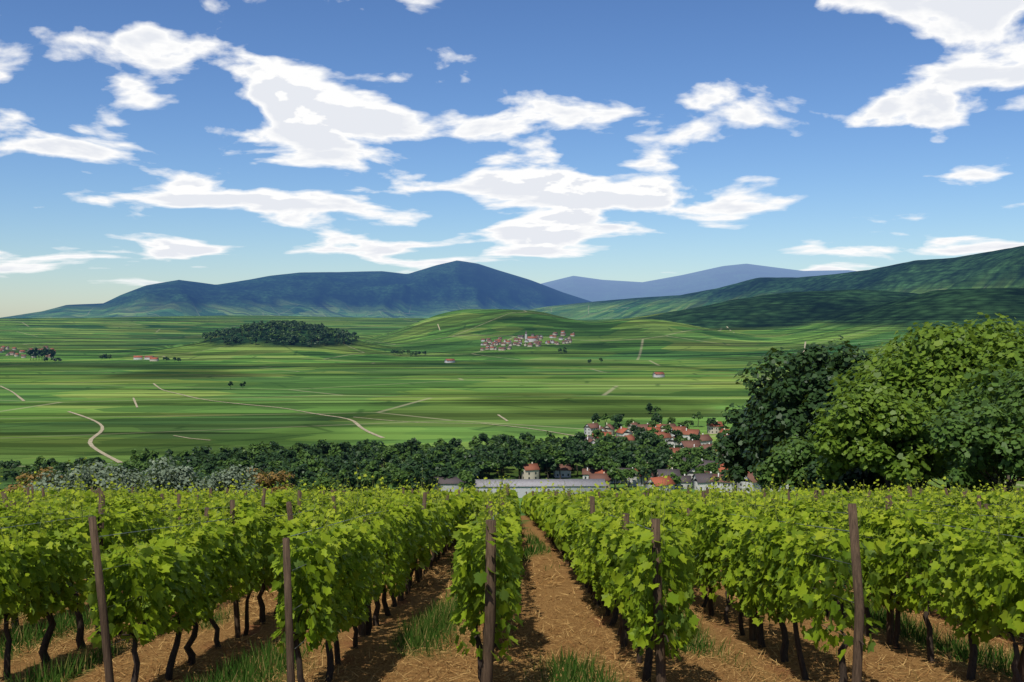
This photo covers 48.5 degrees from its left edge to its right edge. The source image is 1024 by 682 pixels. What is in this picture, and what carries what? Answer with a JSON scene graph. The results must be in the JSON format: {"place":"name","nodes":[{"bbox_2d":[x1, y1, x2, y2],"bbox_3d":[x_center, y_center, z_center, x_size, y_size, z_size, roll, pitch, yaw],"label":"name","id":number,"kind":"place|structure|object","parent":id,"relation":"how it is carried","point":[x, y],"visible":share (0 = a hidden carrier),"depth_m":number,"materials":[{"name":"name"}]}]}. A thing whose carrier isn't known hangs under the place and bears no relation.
{"place":"outdoors","nodes":[
{"label":"outdoors","id":0,"kind":"place"},
{"bbox_2d":[0,246,1023,681],"bbox_3d":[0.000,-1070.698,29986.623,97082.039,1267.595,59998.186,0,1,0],"label":"terrain","id":1,"kind":"structure","parent":0,"point":[634,336],"depth_m":2077.79,"materials":[{"name":"green plant"}]},
{"bbox_2d":[4,467,294,493],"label":"bushes","id":2,"kind":"object","parent":1,"relation":"on","point":[267,480],"visible":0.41,"depth_m":96.57,"materials":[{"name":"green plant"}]},
{"bbox_2d":[0,331,794,497],"bbox_3d":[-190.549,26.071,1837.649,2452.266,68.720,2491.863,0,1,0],"label":"house walls","id":3,"kind":"structure","parent":1,"relation":"on","point":[521,491],"depth_m":657.62,"materials":[{"name":"white paint"}]},
{"bbox_2d":[0,331,848,486],"bbox_3d":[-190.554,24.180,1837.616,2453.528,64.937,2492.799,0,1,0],"label":"house roofs","id":4,"kind":"structure","parent":3,"relation":"on","point":[597,476],"depth_m":643.55,"materials":[{"name":"tile"}]},
{"bbox_2d":[523,428,793,491],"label":"house windows","id":5,"kind":"structure","parent":3,"relation":"in","point":[647,478],"depth_m":636.03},
{"bbox_2d":[0,324,805,462],"bbox_3d":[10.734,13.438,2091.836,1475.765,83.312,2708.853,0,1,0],"label":"tracks","id":6,"kind":"object","parent":1,"relation":"on","point":[90,440],"visible":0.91,"depth_m":1016.97},
{"bbox_2d":[0,320,902,491],"bbox_3d":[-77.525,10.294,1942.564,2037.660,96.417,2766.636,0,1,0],"label":"tree","id":7,"kind":"object","parent":1,"relation":"on","point":[351,456],"depth_m":673.45,"materials":[{"name":"green plant"}]},
{"bbox_2d":[18,320,749,492],"bbox_3d":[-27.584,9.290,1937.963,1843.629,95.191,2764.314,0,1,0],"label":"tree leaves","id":8,"kind":"object","parent":7,"relation":"on","point":[389,452],"visible":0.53,"depth_m":676.41,"materials":[{"name":"green plant"}]},
{"bbox_2d":[0,544,1021,681],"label":"straw","id":9,"kind":"object","parent":1,"relation":"on","point":[414,582],"visible":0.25,"depth_m":15.59,"materials":[{"name":"beige plant"}]},
{"bbox_2d":[0,527,1022,681],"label":"ground cover","id":10,"kind":"object","parent":1,"relation":"on","point":[424,631],"visible":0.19,"depth_m":15.61,"materials":[{"name":"green plant"}]},
{"bbox_2d":[1,485,1023,681],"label":"wooden posts","id":11,"kind":"object","parent":1,"relation":"on","point":[489,630],"visible":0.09,"depth_m":12.16,"materials":[{"name":"brown wood"}]},
{"bbox_2d":[0,457,1023,681],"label":"vine","id":12,"kind":"object","parent":11,"relation":"attached to","point":[189,579],"depth_m":14.94,"materials":[{"name":"green plant"}]},
{"bbox_2d":[0,456,1023,565],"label":"vine shoots","id":13,"kind":"object","parent":12,"relation":"attached to","point":[501,489],"visible":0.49,"depth_m":20.20,"materials":[{"name":"green plant"}]},
{"bbox_2d":[0,494,1023,648],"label":"vine wires","id":14,"kind":"object","parent":11,"relation":"attached to","point":[54,496],"visible":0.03,"depth_m":15.59,"materials":[{"name":"grey metal"}]},
{"bbox_2d":[23,336,1023,493],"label":"tree","id":15,"kind":"object","parent":1,"relation":"on","point":[777,410],"depth_m":152.67,"materials":[{"name":"green plant"}]},
{"bbox_2d":[294,360,1023,493],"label":"tree leaves","id":16,"kind":"object","parent":15,"relation":"attached to","point":[979,434],"visible":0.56,"depth_m":95.23,"materials":[{"name":"green plant"}]},
{"bbox_2d":[805,312,1023,492],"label":"tree leaves","id":17,"kind":"object","parent":15,"relation":"attached to","point":[900,394],"visible":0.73,"depth_m":117.54,"materials":[{"name":"green plant"}]},
{"bbox_2d":[0,0,1023,317],"label":"sky","id":18,"kind":"structure","parent":0,"point":[143,142],"materials":[{"name":"blue"}]}
]}

